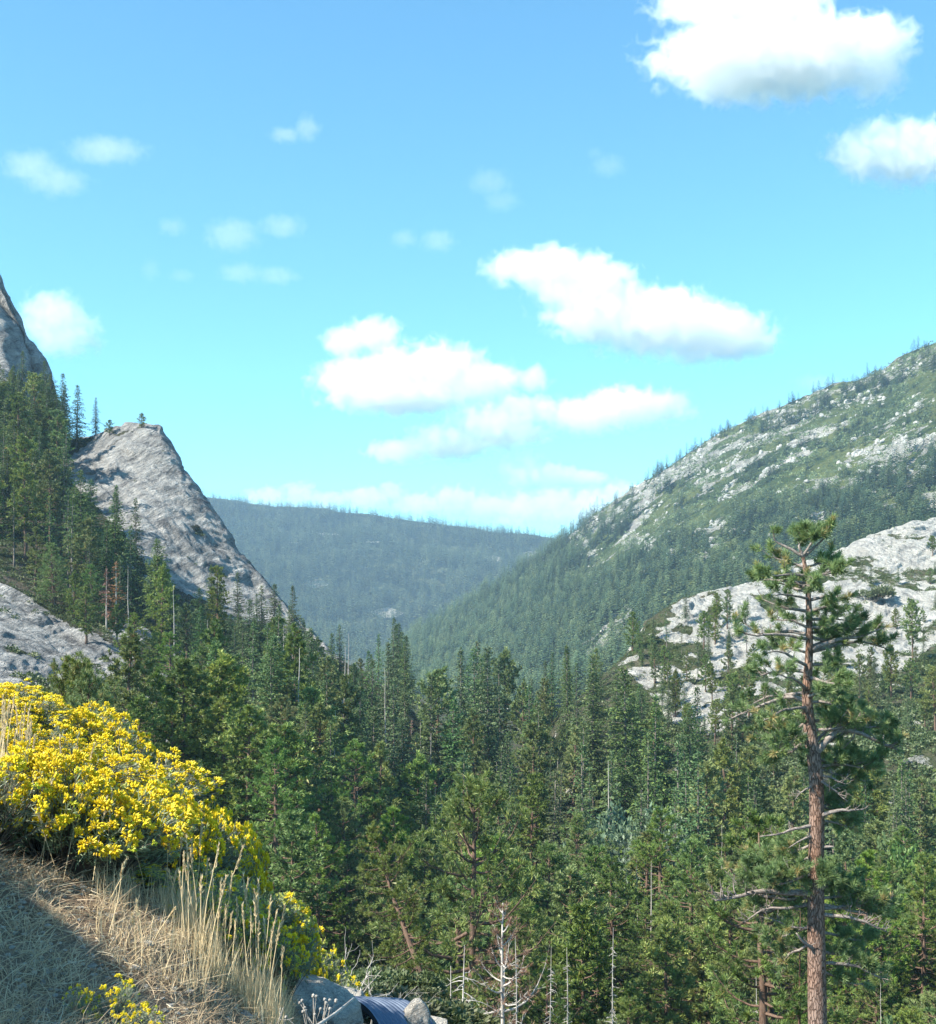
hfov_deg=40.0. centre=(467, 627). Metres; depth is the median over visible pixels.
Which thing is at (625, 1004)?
pine tree
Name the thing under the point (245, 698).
pine tree
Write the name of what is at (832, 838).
fir tree
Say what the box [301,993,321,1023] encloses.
weed stem
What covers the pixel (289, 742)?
pine tree
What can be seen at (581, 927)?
pine tree
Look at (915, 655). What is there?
pine tree
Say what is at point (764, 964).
pine tree
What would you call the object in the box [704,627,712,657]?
fir tree
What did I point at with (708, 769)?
pine tree
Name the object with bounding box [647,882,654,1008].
dead tree
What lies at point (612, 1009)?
dead tree
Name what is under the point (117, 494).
fir tree
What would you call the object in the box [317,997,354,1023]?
fallen stick
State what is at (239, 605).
fir tree
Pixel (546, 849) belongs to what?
pine tree
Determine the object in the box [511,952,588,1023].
pine tree
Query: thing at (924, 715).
pine tree
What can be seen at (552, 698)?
fir tree
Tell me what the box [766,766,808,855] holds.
pine tree
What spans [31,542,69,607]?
pine tree
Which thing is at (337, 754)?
fir tree
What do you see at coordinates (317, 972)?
rabbitbrush
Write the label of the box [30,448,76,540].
pine tree
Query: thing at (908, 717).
fir tree
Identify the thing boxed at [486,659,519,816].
fir tree
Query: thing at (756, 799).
fir tree
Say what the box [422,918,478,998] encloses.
pine tree
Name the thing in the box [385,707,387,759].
dead tree
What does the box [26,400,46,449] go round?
fir tree
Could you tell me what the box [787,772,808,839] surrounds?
pine tree
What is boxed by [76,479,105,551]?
fir tree
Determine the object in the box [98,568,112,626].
dead tree
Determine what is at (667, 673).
pine tree
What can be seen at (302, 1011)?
weed stem
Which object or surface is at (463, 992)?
dead tree
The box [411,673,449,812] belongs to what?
fir tree
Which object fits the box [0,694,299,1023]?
tall dry grass
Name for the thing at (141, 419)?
pine tree
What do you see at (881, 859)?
pine tree
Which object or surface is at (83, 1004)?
rabbitbrush
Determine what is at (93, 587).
pine tree
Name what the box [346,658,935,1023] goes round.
ground
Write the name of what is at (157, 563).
fir tree
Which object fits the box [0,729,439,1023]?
bank
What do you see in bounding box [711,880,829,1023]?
pine tree
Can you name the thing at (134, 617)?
pine tree
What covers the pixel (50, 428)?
fir tree
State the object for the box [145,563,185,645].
pine tree
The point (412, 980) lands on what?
shrub
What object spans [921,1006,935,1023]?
pine tree
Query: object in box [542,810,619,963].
pine tree
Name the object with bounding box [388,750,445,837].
pine tree
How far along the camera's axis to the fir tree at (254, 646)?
267.81 m
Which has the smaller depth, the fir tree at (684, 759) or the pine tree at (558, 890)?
the pine tree at (558, 890)
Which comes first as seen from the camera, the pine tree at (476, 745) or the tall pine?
the tall pine
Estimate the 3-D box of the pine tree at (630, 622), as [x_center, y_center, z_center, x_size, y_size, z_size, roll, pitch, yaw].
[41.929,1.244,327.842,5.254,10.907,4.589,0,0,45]
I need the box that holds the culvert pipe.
[355,996,432,1023]
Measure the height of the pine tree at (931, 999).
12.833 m
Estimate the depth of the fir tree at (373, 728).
187.33 m
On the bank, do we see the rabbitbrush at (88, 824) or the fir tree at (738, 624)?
the rabbitbrush at (88, 824)
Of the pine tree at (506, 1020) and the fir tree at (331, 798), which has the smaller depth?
the pine tree at (506, 1020)
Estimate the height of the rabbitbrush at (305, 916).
0.322 m
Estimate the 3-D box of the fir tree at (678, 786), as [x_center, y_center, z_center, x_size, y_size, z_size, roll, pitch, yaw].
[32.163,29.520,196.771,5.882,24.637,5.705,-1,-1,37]
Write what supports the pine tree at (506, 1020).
on the ground at (518, 746)
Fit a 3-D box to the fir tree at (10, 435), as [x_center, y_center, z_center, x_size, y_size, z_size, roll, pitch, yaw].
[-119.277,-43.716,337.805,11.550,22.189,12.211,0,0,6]
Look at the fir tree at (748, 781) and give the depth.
183.79 m
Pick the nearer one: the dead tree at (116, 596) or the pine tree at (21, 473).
the dead tree at (116, 596)
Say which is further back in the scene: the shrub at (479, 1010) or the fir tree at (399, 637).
the fir tree at (399, 637)
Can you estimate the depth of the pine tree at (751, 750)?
203.40 m
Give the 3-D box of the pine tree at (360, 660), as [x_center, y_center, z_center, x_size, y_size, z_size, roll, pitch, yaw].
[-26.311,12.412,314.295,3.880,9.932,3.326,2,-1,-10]
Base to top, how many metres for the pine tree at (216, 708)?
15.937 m
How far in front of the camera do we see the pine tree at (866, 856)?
112.28 m
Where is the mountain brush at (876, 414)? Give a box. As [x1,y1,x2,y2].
[375,341,935,706]
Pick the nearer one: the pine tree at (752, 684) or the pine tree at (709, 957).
the pine tree at (709, 957)
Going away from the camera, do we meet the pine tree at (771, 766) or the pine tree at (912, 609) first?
the pine tree at (771, 766)
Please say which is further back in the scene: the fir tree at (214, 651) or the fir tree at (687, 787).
the fir tree at (687, 787)
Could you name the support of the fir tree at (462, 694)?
on the granite hill
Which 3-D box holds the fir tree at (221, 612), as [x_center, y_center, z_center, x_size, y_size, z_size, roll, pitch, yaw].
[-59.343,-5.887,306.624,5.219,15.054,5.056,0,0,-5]
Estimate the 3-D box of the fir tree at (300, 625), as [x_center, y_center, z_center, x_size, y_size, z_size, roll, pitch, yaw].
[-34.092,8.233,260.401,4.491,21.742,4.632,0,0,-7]
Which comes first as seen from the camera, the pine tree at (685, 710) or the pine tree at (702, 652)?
the pine tree at (685, 710)
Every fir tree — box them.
[0,369,6,406]
[0,393,10,440]
[0,400,9,446]
[0,420,20,501]
[0,427,10,512]
[0,434,12,490]
[0,450,22,534]
[0,482,8,543]
[1,382,11,414]
[5,484,22,566]
[8,366,18,390]
[14,370,21,394]
[15,351,30,416]
[15,418,33,467]
[17,449,48,540]
[20,391,28,433]
[24,395,43,442]
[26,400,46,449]
[35,426,44,459]
[37,361,53,419]
[38,389,58,446]
[39,384,54,450]
[43,424,60,484]
[43,496,58,581]
[44,390,69,425]
[45,374,60,406]
[47,396,73,469]
[48,393,63,450]
[53,499,66,557]
[55,427,76,513]
[57,373,73,439]
[57,445,74,530]
[57,489,77,586]
[60,494,82,599]
[61,470,108,574]
[62,389,73,443]
[63,384,70,419]
[67,385,92,448]
[69,483,79,556]
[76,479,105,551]
[77,512,92,569]
[81,514,104,599]
[81,543,98,601]
[90,398,103,435]
[93,519,121,593]
[99,485,134,572]
[99,492,131,580]
[102,543,120,608]
[107,560,130,625]
[120,498,150,602]
[122,526,145,614]
[135,538,182,629]
[188,587,209,650]
[188,607,211,667]
[191,642,256,787]
[195,638,252,771]
[201,564,224,632]
[214,581,226,630]
[222,614,239,653]
[225,572,248,640]
[226,698,251,794]
[227,617,241,665]
[230,604,248,648]
[231,599,264,688]
[233,623,241,654]
[234,621,255,703]
[240,620,264,681]
[245,622,261,715]
[250,634,294,752]
[251,646,294,772]
[252,593,260,636]
[255,586,269,655]
[255,622,272,709]
[257,614,269,655]
[262,584,286,645]
[271,607,288,674]
[283,676,300,775]
[284,585,304,642]
[285,606,295,635]
[286,625,293,662]
[293,614,304,694]
[296,631,320,713]
[297,627,325,693]
[297,700,328,841]
[301,618,309,655]
[310,641,319,688]
[313,637,332,691]
[314,671,352,810]
[315,703,352,804]
[316,719,357,850]
[325,633,343,701]
[333,625,349,689]
[342,663,366,738]
[346,676,374,802]
[346,680,369,776]
[349,705,398,827]
[354,670,368,761]
[361,650,382,731]
[362,657,387,766]
[366,760,390,836]
[368,642,406,747]
[371,634,386,729]
[378,679,415,823]
[379,617,406,724]
[386,622,410,699]
[386,623,403,692]
[387,717,428,830]
[390,692,423,819]
[391,631,422,702]
[395,635,420,710]
[396,644,413,725]
[408,680,417,713]
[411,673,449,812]
[411,771,443,874]
[425,706,464,830]
[426,800,445,891]
[429,697,472,861]
[439,646,471,788]
[444,697,479,790]
[445,749,478,852]
[453,671,467,725]
[456,648,502,768]
[462,720,491,828]
[463,664,472,744]
[466,641,491,726]
[466,645,518,823]
[468,652,498,758]
[468,655,491,760]
[485,821,499,942]
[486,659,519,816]
[489,731,503,816]
[493,745,513,872]
[494,731,523,829]
[494,734,523,848]
[496,764,534,929]
[514,678,536,767]
[514,684,547,807]
[524,704,548,805]
[526,697,551,785]
[534,771,568,903]
[537,661,554,728]
[538,748,564,861]
[544,652,560,722]
[550,762,571,846]
[553,644,578,756]
[557,650,574,699]
[559,654,574,710]
[563,663,587,773]
[563,741,606,854]
[564,794,595,894]
[566,653,607,791]
[566,670,619,818]
[574,720,595,822]
[583,774,600,827]
[588,665,674,829]
[590,660,603,716]
[597,664,605,700]
[598,751,622,832]
[602,747,638,828]
[606,670,627,749]
[610,777,654,941]
[615,693,649,822]
[626,694,676,825]
[627,689,663,771]
[628,684,648,762]
[631,730,661,820]
[633,621,646,658]
[639,644,644,666]
[642,797,646,820]
[650,610,656,639]
[656,671,666,705]
[657,706,667,752]
[662,677,675,727]
[663,612,669,646]
[666,705,711,842]
[666,786,687,893]
[667,740,694,841]
[669,678,679,716]
[670,719,694,806]
[672,735,691,821]
[676,762,695,911]
[677,748,719,959]
[679,628,683,654]
[679,677,692,710]
[680,594,690,621]
[686,687,720,813]
[691,723,703,771]
[693,629,702,680]
[701,715,707,735]
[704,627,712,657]
[708,724,715,758]
[726,625,731,641]
[727,733,745,834]
[730,778,763,900]
[733,606,743,638]
[734,769,758,862]
[740,739,749,788]
[742,616,748,652]
[743,742,768,818]
[744,597,750,618]
[744,776,762,839]
[794,766,808,855]
[813,692,824,735]
[819,636,833,683]
[824,782,844,867]
[850,780,890,852]
[854,668,868,728]
[863,660,885,706]
[867,565,874,584]
[879,642,893,692]
[880,688,894,718]
[880,780,905,848]
[884,759,921,852]
[885,806,909,935]
[886,777,925,858]
[893,756,907,821]
[901,686,912,731]
[902,769,922,852]
[919,632,927,664]
[926,797,935,860]
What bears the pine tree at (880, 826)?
on the ground at (518, 746)
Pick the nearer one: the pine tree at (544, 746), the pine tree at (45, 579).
the pine tree at (544, 746)
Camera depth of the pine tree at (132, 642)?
129.25 m
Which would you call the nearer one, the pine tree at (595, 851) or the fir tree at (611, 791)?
the pine tree at (595, 851)
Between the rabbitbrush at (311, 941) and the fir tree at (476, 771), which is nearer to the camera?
the rabbitbrush at (311, 941)
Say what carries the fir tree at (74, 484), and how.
on the granite hill
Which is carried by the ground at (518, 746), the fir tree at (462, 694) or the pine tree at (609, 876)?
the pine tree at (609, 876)
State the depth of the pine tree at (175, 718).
129.82 m
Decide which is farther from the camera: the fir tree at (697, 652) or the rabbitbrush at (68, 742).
the fir tree at (697, 652)
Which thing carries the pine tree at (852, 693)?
on the granite outcrop
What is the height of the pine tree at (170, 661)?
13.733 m
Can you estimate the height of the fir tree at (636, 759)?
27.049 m
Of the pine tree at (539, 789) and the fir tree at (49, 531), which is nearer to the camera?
the pine tree at (539, 789)
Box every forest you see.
[202,488,563,660]
[373,336,935,707]
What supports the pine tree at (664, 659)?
on the granite outcrop
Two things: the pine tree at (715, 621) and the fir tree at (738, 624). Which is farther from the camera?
the fir tree at (738, 624)
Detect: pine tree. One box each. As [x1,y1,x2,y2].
[0,382,12,404]
[0,390,45,462]
[0,479,7,526]
[1,401,21,430]
[3,433,56,530]
[5,368,22,403]
[5,460,48,560]
[15,416,47,460]
[19,371,49,422]
[21,526,55,585]
[22,420,44,451]
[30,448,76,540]
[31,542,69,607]
[33,547,67,597]
[39,407,58,450]
[39,656,112,719]
[42,408,76,483]
[42,650,132,744]
[47,688,60,728]
[60,517,104,587]
[63,570,88,618]
[63,667,132,734]
[68,564,112,625]
[72,586,103,643]
[75,693,118,729]
[96,701,131,757]
[98,625,164,759]
[103,604,125,645]
[104,419,113,435]
[114,612,154,677]
[121,655,168,764]
[122,693,164,763]
[135,667,191,766]
[137,412,146,427]
[137,632,198,704]
[141,555,171,623]
[143,630,168,672]
[144,695,206,787]
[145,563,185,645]
[156,656,221,773]
[169,602,201,657]
[169,669,220,798]
[171,649,257,807]
[188,695,256,824]
[190,642,210,695]
[191,618,246,713]
[202,704,289,832]
[206,565,230,627]
[229,678,256,712]
[234,720,335,891]
[234,736,344,905]
[244,769,282,874]
[245,694,317,786]
[248,638,292,752]
[251,661,297,752]
[251,723,312,861]
[256,808,340,933]
[262,616,293,677]
[264,679,310,732]
[272,755,323,862]
[274,622,322,743]
[278,684,354,811]
[281,812,368,965]
[291,747,326,847]
[298,703,354,834]
[299,687,349,750]
[308,639,330,679]
[309,800,377,931]
[311,844,382,972]
[314,738,390,897]
[315,655,343,705]
[319,795,373,905]
[331,673,362,790]
[343,662,361,688]
[343,867,453,977]
[349,805,436,966]
[350,819,449,974]
[353,658,367,687]
[357,740,417,871]
[360,768,570,1023]
[364,825,417,922]
[374,875,424,964]
[376,887,437,968]
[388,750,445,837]
[396,817,442,887]
[400,827,455,937]
[409,847,462,965]
[409,851,521,1014]
[410,665,482,808]
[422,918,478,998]
[432,819,481,965]
[439,707,498,850]
[443,762,484,852]
[445,963,491,1011]
[461,833,554,1012]
[461,851,508,972]
[475,774,522,903]
[476,646,526,767]
[480,901,558,1011]
[483,889,544,1014]
[490,1002,514,1023]
[495,980,559,1023]
[502,849,542,924]
[504,721,565,873]
[505,840,595,1023]
[508,678,535,760]
[508,861,546,984]
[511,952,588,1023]
[512,772,557,891]
[512,965,590,1023]
[520,709,568,825]
[528,678,554,730]
[528,899,635,1023]
[529,863,617,1021]
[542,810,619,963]
[544,816,617,932]
[548,725,598,830]
[556,844,639,1004]
[564,937,640,1023]
[586,853,655,1017]
[588,648,604,680]
[596,1017,624,1023]
[599,898,686,1022]
[603,987,653,1023]
[604,994,649,1023]
[613,805,701,969]
[616,825,676,970]
[616,839,669,962]
[621,837,737,1023]
[623,611,640,651]
[623,897,714,1023]
[623,914,697,1023]
[634,707,673,813]
[647,634,656,655]
[648,641,664,682]
[659,645,673,679]
[663,662,672,684]
[665,669,683,716]
[668,833,711,960]
[673,758,735,925]
[675,861,749,1023]
[677,804,857,1023]
[680,650,692,680]
[680,702,698,742]
[685,880,758,1023]
[687,735,752,872]
[695,611,712,648]
[696,644,707,667]
[697,654,710,691]
[702,847,758,990]
[705,666,721,704]
[707,699,727,744]
[708,606,723,644]
[710,988,753,1023]
[711,592,722,617]
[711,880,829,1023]
[716,671,743,716]
[719,643,737,681]
[720,688,749,751]
[720,827,831,1011]
[721,590,734,628]
[726,744,775,858]
[733,667,752,725]
[735,710,749,740]
[738,657,760,716]
[738,813,794,888]
[747,643,756,661]
[758,691,776,730]
[765,872,839,1022]
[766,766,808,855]
[768,750,780,777]
[776,855,869,996]
[782,673,797,699]
[784,681,796,719]
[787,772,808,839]
[790,993,807,1023]
[821,635,845,657]
[824,828,879,988]
[824,848,923,1023]
[824,899,890,1014]
[827,649,850,699]
[827,831,894,948]
[827,991,867,1023]
[831,853,930,1003]
[837,761,892,868]
[837,886,934,1023]
[844,974,900,1023]
[847,691,859,712]
[851,653,870,697]
[859,819,889,946]
[862,660,876,691]
[863,685,876,712]
[863,852,935,1021]
[865,646,878,678]
[866,749,898,839]
[876,825,935,980]
[880,644,905,699]
[883,1003,932,1023]
[885,882,935,1005]
[890,608,900,628]
[899,658,922,700]
[900,597,924,657]
[902,990,933,1023]
[905,989,935,1023]
[907,775,935,864]
[908,646,920,674]
[908,886,935,1023]
[911,664,935,735]
[918,850,935,865]
[919,695,933,729]
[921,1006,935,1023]
[925,535,935,555]
[925,568,933,584]
[931,770,935,824]
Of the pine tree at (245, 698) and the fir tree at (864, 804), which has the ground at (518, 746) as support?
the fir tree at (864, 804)
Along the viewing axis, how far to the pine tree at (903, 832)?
149.87 m
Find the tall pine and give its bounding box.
[706,510,909,1023]
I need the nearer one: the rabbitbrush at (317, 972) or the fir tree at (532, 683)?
the rabbitbrush at (317, 972)
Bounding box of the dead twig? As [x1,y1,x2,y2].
[256,1007,293,1023]
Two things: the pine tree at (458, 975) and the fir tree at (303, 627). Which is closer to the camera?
the pine tree at (458, 975)
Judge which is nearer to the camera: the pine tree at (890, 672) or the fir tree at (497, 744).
the fir tree at (497, 744)
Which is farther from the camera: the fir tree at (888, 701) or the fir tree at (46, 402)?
the fir tree at (46, 402)
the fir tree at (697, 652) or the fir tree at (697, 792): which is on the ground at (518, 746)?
the fir tree at (697, 792)
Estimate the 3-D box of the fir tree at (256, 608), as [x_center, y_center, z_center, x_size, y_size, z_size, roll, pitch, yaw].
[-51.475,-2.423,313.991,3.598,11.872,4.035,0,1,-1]
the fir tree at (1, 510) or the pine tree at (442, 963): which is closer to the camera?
the pine tree at (442, 963)
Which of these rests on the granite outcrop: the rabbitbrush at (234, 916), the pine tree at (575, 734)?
the pine tree at (575, 734)
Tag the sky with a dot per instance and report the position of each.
(475, 261)
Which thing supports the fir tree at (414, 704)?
on the granite hill
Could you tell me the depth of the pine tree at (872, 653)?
292.64 m
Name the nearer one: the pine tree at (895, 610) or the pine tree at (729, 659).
the pine tree at (729, 659)
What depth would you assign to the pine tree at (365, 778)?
155.42 m
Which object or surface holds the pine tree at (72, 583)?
on the granite hill
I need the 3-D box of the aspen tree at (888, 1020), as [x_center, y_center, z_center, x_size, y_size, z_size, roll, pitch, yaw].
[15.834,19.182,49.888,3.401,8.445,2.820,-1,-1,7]
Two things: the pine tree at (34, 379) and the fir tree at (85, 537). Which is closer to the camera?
the fir tree at (85, 537)
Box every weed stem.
[284,1006,310,1023]
[298,998,330,1023]
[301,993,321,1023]
[323,998,337,1023]
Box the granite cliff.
[0,275,55,403]
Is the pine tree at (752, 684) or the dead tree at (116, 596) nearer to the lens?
the dead tree at (116, 596)
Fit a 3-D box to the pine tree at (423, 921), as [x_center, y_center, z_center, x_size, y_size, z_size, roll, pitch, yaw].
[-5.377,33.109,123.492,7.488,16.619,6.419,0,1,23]
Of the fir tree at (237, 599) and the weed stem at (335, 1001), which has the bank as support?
the weed stem at (335, 1001)
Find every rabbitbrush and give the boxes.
[0,678,78,737]
[0,715,164,787]
[0,740,202,873]
[0,745,73,851]
[27,766,201,877]
[37,699,160,759]
[62,984,97,1020]
[71,973,165,1023]
[78,732,224,806]
[95,770,193,806]
[102,1003,162,1023]
[123,863,184,888]
[135,793,201,870]
[154,856,251,903]
[157,784,257,876]
[164,885,256,946]
[200,794,266,894]
[217,870,310,940]
[226,900,309,979]
[242,820,273,905]
[267,895,321,997]
[268,892,327,951]
[301,935,332,980]
[309,944,351,983]
[314,953,368,996]
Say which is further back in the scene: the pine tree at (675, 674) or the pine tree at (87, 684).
the pine tree at (675, 674)
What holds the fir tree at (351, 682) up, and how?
on the granite hill
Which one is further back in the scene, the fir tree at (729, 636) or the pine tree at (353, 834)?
the fir tree at (729, 636)
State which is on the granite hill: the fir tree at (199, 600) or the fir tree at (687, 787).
the fir tree at (199, 600)
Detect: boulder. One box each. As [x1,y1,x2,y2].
[292,974,363,1023]
[343,986,363,995]
[403,998,430,1023]
[430,1016,447,1023]
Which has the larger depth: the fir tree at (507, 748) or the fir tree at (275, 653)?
the fir tree at (507, 748)
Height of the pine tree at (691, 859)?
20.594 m
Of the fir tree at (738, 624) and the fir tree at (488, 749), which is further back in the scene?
the fir tree at (738, 624)
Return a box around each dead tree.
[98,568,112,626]
[107,561,130,645]
[297,648,299,717]
[348,633,349,691]
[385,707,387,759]
[408,721,412,784]
[447,945,494,1009]
[449,896,557,1023]
[508,941,519,1023]
[543,969,557,1023]
[563,966,571,1023]
[605,947,616,1023]
[608,768,612,828]
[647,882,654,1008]
[798,911,800,1023]
[879,983,881,1021]
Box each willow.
[558,801,627,877]
[584,802,667,915]
[588,809,690,899]
[601,826,678,910]
[620,822,708,905]
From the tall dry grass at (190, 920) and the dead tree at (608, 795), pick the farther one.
the dead tree at (608, 795)
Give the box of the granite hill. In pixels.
[0,422,461,971]
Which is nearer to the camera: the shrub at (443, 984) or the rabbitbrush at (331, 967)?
the rabbitbrush at (331, 967)
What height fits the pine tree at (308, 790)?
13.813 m
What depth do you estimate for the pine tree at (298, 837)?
108.80 m
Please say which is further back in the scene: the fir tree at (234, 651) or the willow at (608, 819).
the fir tree at (234, 651)
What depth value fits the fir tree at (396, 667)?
299.90 m
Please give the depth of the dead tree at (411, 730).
262.23 m
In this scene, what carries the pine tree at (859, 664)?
on the granite outcrop
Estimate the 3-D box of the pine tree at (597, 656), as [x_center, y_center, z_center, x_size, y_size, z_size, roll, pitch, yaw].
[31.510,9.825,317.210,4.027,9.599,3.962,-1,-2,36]
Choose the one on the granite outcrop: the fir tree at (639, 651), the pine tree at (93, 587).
the fir tree at (639, 651)
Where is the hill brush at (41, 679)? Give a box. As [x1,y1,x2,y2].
[0,427,391,943]
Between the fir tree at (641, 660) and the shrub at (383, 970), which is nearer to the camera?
the shrub at (383, 970)
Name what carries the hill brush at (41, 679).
on the granite hill
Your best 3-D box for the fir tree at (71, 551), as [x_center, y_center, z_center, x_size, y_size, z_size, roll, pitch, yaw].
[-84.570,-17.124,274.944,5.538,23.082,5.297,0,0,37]
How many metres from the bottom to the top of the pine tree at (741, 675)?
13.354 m
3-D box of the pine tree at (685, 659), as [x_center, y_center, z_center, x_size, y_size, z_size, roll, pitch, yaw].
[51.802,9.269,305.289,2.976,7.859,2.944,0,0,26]
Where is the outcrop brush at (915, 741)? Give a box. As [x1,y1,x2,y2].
[595,526,935,875]
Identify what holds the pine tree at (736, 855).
on the ground at (518, 746)
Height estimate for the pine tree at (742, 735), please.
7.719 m
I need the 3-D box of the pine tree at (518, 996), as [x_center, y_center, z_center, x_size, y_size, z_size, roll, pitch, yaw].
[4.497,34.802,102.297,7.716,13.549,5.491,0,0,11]
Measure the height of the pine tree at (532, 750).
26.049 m
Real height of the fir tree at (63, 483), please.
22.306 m
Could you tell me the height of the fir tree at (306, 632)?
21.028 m
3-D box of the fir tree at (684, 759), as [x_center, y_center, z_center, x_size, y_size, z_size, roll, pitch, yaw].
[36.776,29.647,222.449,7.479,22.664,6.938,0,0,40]
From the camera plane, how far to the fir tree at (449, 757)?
216.54 m
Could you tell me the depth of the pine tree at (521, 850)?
159.25 m
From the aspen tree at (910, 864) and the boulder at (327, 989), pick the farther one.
the aspen tree at (910, 864)
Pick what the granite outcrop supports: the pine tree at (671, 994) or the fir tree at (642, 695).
the fir tree at (642, 695)
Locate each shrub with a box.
[333,929,397,996]
[335,960,440,1023]
[340,965,396,986]
[353,980,406,993]
[363,985,453,1023]
[364,988,429,1022]
[372,964,409,975]
[380,966,440,992]
[414,977,449,993]
[415,985,442,997]
[424,994,470,1023]
[434,996,499,1023]
[439,989,450,998]
[439,997,475,1023]
[455,998,485,1023]
[855,584,896,602]
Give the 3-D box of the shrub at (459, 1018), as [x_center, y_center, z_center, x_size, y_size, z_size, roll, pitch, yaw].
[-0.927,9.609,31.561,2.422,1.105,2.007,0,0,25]
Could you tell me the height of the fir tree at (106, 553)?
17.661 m
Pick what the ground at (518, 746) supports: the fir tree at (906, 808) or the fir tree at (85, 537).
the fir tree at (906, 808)
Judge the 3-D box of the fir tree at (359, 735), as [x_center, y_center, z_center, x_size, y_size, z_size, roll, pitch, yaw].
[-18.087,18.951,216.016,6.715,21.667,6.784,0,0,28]
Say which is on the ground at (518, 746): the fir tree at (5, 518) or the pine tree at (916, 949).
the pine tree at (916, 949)
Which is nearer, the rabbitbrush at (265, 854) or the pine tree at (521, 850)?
the rabbitbrush at (265, 854)
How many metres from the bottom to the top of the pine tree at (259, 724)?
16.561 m
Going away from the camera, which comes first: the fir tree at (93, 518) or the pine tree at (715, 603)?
the fir tree at (93, 518)
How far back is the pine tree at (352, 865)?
122.48 m
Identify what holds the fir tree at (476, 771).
on the ground at (518, 746)
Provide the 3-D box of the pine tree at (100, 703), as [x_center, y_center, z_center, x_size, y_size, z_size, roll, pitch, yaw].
[-7.629,4.406,26.626,2.236,5.840,1.591,0,0,13]
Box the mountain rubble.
[507,359,935,708]
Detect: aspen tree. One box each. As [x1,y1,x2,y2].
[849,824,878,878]
[872,831,914,959]
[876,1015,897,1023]
[880,838,935,972]
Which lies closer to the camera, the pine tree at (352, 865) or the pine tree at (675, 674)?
the pine tree at (352, 865)
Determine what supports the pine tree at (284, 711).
on the granite hill
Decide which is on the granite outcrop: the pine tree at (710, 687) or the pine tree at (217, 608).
the pine tree at (710, 687)
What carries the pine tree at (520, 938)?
on the ground at (518, 746)
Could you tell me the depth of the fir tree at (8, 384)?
378.98 m
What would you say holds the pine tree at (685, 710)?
on the granite outcrop
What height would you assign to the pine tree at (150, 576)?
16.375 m
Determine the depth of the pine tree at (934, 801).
211.88 m
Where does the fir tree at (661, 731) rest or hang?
on the granite outcrop
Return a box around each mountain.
[206,497,553,659]
[371,344,935,713]
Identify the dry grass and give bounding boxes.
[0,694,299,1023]
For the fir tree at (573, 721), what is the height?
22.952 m
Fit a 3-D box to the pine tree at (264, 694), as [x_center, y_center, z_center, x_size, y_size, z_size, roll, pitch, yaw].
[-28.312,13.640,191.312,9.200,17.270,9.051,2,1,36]
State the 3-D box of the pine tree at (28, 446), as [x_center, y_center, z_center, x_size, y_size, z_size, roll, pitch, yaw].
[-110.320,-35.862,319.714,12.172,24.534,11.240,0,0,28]
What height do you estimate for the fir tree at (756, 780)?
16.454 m
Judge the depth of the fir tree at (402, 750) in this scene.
199.23 m
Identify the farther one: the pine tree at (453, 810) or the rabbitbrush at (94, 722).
the pine tree at (453, 810)
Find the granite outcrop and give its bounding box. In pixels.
[511,517,935,889]
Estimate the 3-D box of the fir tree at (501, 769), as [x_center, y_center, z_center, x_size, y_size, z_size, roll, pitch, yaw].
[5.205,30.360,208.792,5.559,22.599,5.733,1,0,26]
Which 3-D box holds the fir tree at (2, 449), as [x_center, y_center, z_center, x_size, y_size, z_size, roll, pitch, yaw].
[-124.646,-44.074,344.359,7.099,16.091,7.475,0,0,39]
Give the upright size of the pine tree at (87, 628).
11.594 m
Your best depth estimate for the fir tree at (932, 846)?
192.12 m
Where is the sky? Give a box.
[0,0,935,537]
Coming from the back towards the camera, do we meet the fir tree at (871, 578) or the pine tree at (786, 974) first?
the fir tree at (871, 578)
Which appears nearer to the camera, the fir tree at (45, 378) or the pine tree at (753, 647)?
the pine tree at (753, 647)
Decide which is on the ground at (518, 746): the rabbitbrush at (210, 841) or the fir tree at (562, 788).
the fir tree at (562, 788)
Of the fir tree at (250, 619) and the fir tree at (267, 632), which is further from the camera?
the fir tree at (250, 619)
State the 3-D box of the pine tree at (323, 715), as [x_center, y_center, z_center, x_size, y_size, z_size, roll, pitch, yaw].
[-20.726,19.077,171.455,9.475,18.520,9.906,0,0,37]
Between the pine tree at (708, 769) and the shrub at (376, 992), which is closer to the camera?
the shrub at (376, 992)
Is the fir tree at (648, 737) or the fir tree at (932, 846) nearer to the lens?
the fir tree at (932, 846)
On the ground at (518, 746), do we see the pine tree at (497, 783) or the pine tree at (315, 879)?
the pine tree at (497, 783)
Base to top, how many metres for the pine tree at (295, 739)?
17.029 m
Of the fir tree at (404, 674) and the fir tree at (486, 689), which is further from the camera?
the fir tree at (486, 689)
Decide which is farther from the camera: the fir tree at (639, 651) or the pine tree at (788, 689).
the fir tree at (639, 651)
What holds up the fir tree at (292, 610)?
on the granite hill
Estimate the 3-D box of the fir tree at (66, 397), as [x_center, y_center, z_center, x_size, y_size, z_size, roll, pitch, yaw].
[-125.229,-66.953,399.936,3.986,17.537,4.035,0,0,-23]
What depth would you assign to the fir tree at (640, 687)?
255.94 m
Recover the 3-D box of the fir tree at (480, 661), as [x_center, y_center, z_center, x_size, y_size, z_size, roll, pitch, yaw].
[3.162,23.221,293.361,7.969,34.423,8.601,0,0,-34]
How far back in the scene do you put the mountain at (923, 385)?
1486.84 m
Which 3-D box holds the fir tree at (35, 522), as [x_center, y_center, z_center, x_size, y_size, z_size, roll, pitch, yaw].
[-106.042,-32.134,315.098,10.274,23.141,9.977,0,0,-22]

